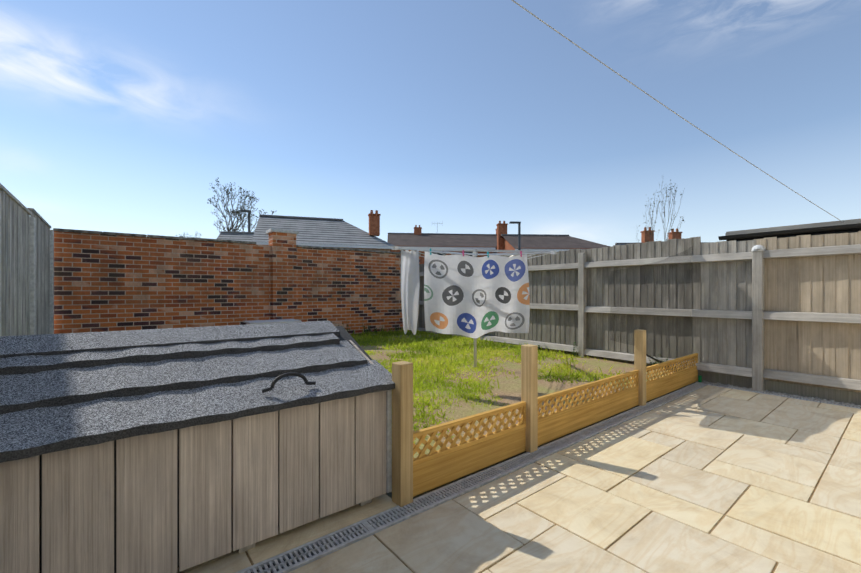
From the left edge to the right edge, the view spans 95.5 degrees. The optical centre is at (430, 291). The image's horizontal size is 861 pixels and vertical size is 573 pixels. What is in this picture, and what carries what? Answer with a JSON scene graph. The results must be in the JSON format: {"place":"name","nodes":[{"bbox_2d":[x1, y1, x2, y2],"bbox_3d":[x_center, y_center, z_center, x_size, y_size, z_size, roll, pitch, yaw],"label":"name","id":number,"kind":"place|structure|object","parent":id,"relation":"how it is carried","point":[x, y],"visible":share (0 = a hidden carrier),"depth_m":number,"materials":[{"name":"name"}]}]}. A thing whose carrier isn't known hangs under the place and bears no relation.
{"place":"outdoors","nodes":[
{"label":"outdoors","id":0,"kind":"place"},
{"bbox_2d":[0,0,860,245],"label":"sky","id":1,"kind":"structure","parent":0,"point":[119,116],"materials":[{"name":"blue"}]},
{"bbox_2d":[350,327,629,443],"bbox_3d":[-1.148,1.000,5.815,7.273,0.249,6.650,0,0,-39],"label":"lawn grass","id":2,"kind":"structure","parent":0,"point":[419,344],"depth_m":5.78,"materials":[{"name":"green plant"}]},
{"bbox_2d":[355,332,676,457],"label":"lawn soil","id":3,"kind":"structure","parent":0,"point":[509,390],"depth_m":4.62,"materials":[{"name":"brown soil"}]},
{"bbox_2d":[243,319,301,323],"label":"shed roof","id":4,"kind":"structure","parent":3,"relation":"on","point":[269,321],"depth_m":7.31,"materials":[{"name":"white"}]},
{"bbox_2d":[392,246,556,366],"bbox_3d":[0.866,0.262,5.229,1.604,1.728,2.749,0,0,25],"label":"rotary clothes dryer","id":5,"kind":"object","parent":3,"relation":"on","point":[474,251],"visible":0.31,"depth_m":5.11,"materials":[{"name":"silver metal"}]},
{"bbox_2d":[401,249,419,334],"bbox_3d":[-0.229,-0.001,4.365,0.314,0.960,0.156,0,0,44],"label":"white sheet","id":6,"kind":"object","parent":5,"relation":"attached to","point":[410,283],"visible":1,"depth_m":4.40,"materials":[{"name":"fabric"}]},
{"bbox_2d":[398,248,550,258],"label":"airer lines","id":7,"kind":"object","parent":5,"relation":"attached to","point":[452,253],"visible":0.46,"depth_m":4.73,"materials":[{"name":"grey"}]},
{"bbox_2d":[430,248,521,257],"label":"clothes pegs","id":8,"kind":"object","parent":7,"relation":"attached to","point":[487,253],"visible":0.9,"depth_m":4.59,"materials":[{"name":"multicoloured"}]},
{"bbox_2d":[424,252,529,337],"bbox_3d":[0.548,0.039,4.524,1.242,0.992,0.212,0,0,-8],"label":"printed sheet","id":9,"kind":"object","parent":5,"relation":"attached to","point":[470,296],"visible":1,"depth_m":4.51,"materials":[{"name":"white fabric"}]},
{"bbox_2d":[323,319,667,368],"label":"weeds","id":10,"kind":"object","parent":3,"relation":"on","point":[574,353],"visible":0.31,"depth_m":7.46,"materials":[{"name":"green plant"}]},
{"bbox_2d":[386,382,695,498],"bbox_3d":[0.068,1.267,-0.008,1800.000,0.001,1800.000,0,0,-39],"label":"edging","id":11,"kind":"object","parent":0,"point":[389,494],"depth_m":2.99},
{"bbox_2d":[0,194,53,335],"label":"fence posts","id":12,"kind":"object","parent":11,"relation":"on","point":[32,275],"visible":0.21,"depth_m":4.67,"materials":[{"name":"grey wood"}]},
{"bbox_2d":[0,183,50,335],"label":"fence panels","id":13,"kind":"object","parent":12,"relation":"attached to","point":[16,214],"visible":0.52,"depth_m":4.18,"materials":[{"name":"grey wood"}]},
{"bbox_2d":[176,178,276,237],"bbox_3d":[-18.428,-4.193,34.759,7.836,10.863,6.134,0,0,-3],"label":"tree","id":14,"kind":"object","parent":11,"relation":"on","point":[237,221],"visible":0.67,"depth_m":33.73,"materials":[{"name":"brown plant"}]},
{"bbox_2d":[217,231,253,240],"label":"house roof","id":15,"kind":"structure","parent":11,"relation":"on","point":[237,236],"depth_m":29.37,"materials":[{"name":"tile"}]},
{"bbox_2d":[54,231,419,333],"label":"brick wall","id":16,"kind":"structure","parent":11,"relation":"on","point":[102,282],"depth_m":7.50,"materials":[{"name":"brown brick"}]},
{"bbox_2d":[53,228,420,254],"bbox_3d":[-3.170,-1.130,8.328,7.043,0.344,0.430,0,0,-36],"label":"wall coping","id":17,"kind":"object","parent":16,"relation":"attached to","point":[271,230],"depth_m":7.50,"materials":[{"name":"concrete"}]},
{"bbox_2d":[238,210,250,231],"bbox_3d":[-15.478,-2.744,32.641,0.962,8.102,0.297,0,0,-1],"label":"street lamp","id":18,"kind":"object","parent":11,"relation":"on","point":[249,222],"visible":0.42,"depth_m":32.55,"materials":[{"name":"grey metal"}]},
{"bbox_2d":[177,494,397,572],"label":"patio slabs","id":19,"kind":"structure","parent":11,"relation":"on","point":[232,561],"depth_m":1.91,"materials":[{"name":"stone"}]},
{"bbox_2d":[0,340,391,572],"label":"storage chest body","id":20,"kind":"object","parent":19,"relation":"on","point":[172,501],"visible":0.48,"depth_m":1.65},
{"bbox_2d":[0,326,394,462],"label":"shed roof","id":21,"kind":"structure","parent":20,"relation":"on","point":[53,403],"depth_m":1.74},
{"bbox_2d":[0,320,339,357],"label":"storage chest ridge","id":22,"kind":"object","parent":21,"relation":"on","point":[44,344],"visible":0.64,"depth_m":2.03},
{"bbox_2d":[262,372,315,392],"bbox_3d":[-0.697,0.439,1.931,0.262,0.076,0.028,0,0,-39],"label":"handle","id":23,"kind":"object","parent":21,"relation":"attached to","point":[303,377],"visible":0.98,"depth_m":1.92,"materials":[{"name":"black metal"}]},
{"bbox_2d":[251,210,393,251],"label":"house roof","id":24,"kind":"structure","parent":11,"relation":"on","point":[328,232],"depth_m":22.84,"materials":[{"name":"tile"}]},
{"bbox_2d":[387,225,496,263],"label":"house roof","id":25,"kind":"structure","parent":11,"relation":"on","point":[417,238],"depth_m":35.85,"materials":[{"name":"tile"}]},
{"bbox_2d":[235,382,706,572],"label":"channel drain","id":26,"kind":"object","parent":11,"relation":"on","point":[304,554],"visible":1,"depth_m":2.26,"materials":[{"name":"black metal"}]},
{"bbox_2d":[509,221,520,249],"bbox_3d":[3.487,-0.784,16.075,0.467,4.184,0.144,0,0,-1],"label":"street lamp","id":27,"kind":"object","parent":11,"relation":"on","point":[519,232],"visible":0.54,"depth_m":16.05,"materials":[{"name":"grey metal"}]},
{"bbox_2d":[392,329,645,506],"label":"trellis posts","id":28,"kind":"object","parent":11,"relation":"on","point":[402,438],"visible":0.94,"depth_m":2.24,"materials":[{"name":"brown wood"}]},
{"bbox_2d":[413,353,697,496],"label":"lattice fence panels","id":29,"kind":"object","parent":28,"relation":"attached to","point":[433,468],"visible":0.83,"depth_m":2.93,"materials":[{"name":"brown wood"}]},
{"bbox_2d":[223,386,858,572],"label":"patio bedding","id":30,"kind":"object","parent":11,"relation":"on","point":[737,500],"depth_m":2.16,"materials":[{"name":"grey concrete"}]},
{"bbox_2d":[696,381,860,408],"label":"edge drain strip","id":31,"kind":"object","parent":30,"relation":"on","point":[778,394],"visible":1,"depth_m":4.50,"materials":[{"name":"black"}]},
{"bbox_2d":[697,381,860,406],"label":"margin pebbles","id":32,"kind":"object","parent":31,"relation":"on","point":[809,397],"visible":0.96,"depth_m":4.52,"materials":[{"name":"grey gravel"}]},
{"bbox_2d":[494,221,610,252],"bbox_3d":[9.158,-1.680,30.329,7.790,7.775,7.800,0,0,-3],"label":"house roof","id":33,"kind":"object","parent":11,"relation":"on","point":[538,242],"visible":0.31,"depth_m":28.61,"materials":[{"name":"tile"}]},
{"bbox_2d":[288,385,860,572],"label":"patio slabs","id":34,"kind":"structure","parent":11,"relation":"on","point":[771,468],"depth_m":2.20,"materials":[{"name":"stone"}]},
{"bbox_2d":[417,251,763,391],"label":"fence posts","id":35,"kind":"object","parent":11,"relation":"on","point":[757,320],"visible":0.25,"depth_m":4.76,"materials":[{"name":"grey wood"}]},
{"bbox_2d":[417,244,860,389],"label":"fence rails","id":36,"kind":"object","parent":35,"relation":"attached to","point":[847,383],"visible":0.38,"depth_m":5.09,"materials":[{"name":"grey wood"}]},
{"bbox_2d":[419,231,860,404],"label":"fence boards","id":37,"kind":"object","parent":36,"relation":"attached to","point":[823,284],"visible":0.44,"depth_m":5.14,"materials":[{"name":"grey wood"}]},
{"bbox_2d":[751,245,764,251],"bbox_3d":[4.011,-0.533,4.782,0.170,0.080,0.125,0,0,-39],"label":"post cap light","id":38,"kind":"object","parent":35,"relation":"attached to","point":[759,247],"visible":1,"depth_m":4.73,"materials":[{"name":"white plastic"}]},
{"bbox_2d":[634,199,658,242],"bbox_3d":[7.650,-1.218,13.883,0.820,4.857,1.000,0,0,23],"label":"sapling wood","id":39,"kind":"object","parent":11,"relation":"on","point":[651,224],"visible":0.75,"depth_m":13.85,"materials":[{"name":"brown plant"}]},
{"bbox_2d":[656,176,683,240],"bbox_3d":[8.008,-1.416,13.080,0.722,5.249,1.119,0,0,19],"label":"sapling wood","id":40,"kind":"object","parent":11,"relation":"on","point":[668,210],"visible":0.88,"depth_m":13.18,"materials":[{"name":"brown plant"}]},
{"bbox_2d":[653,183,683,232],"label":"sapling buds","id":41,"kind":"object","parent":40,"relation":"attached to","point":[672,199],"visible":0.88,"depth_m":13.20,"materials":[{"name":"brown plant"}]},
{"bbox_2d":[718,219,860,241],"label":"neighbour shed","id":42,"kind":"structure","parent":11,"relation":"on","point":[838,227],"depth_m":4.59,"materials":[{"name":"fabric"}]},
{"bbox_2d":[512,0,843,222],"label":"overhead line","id":43,"kind":"object","parent":42,"relation":"attached to","point":[655,99],"visible":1,"depth_m":2.46,"materials":[{"name":"grey"}]},
{"bbox_2d":[615,227,712,244],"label":"house roof","id":44,"kind":"structure","parent":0,"point":[672,234],"depth_m":26.02,"materials":[{"name":"brown brick"}]}
]}

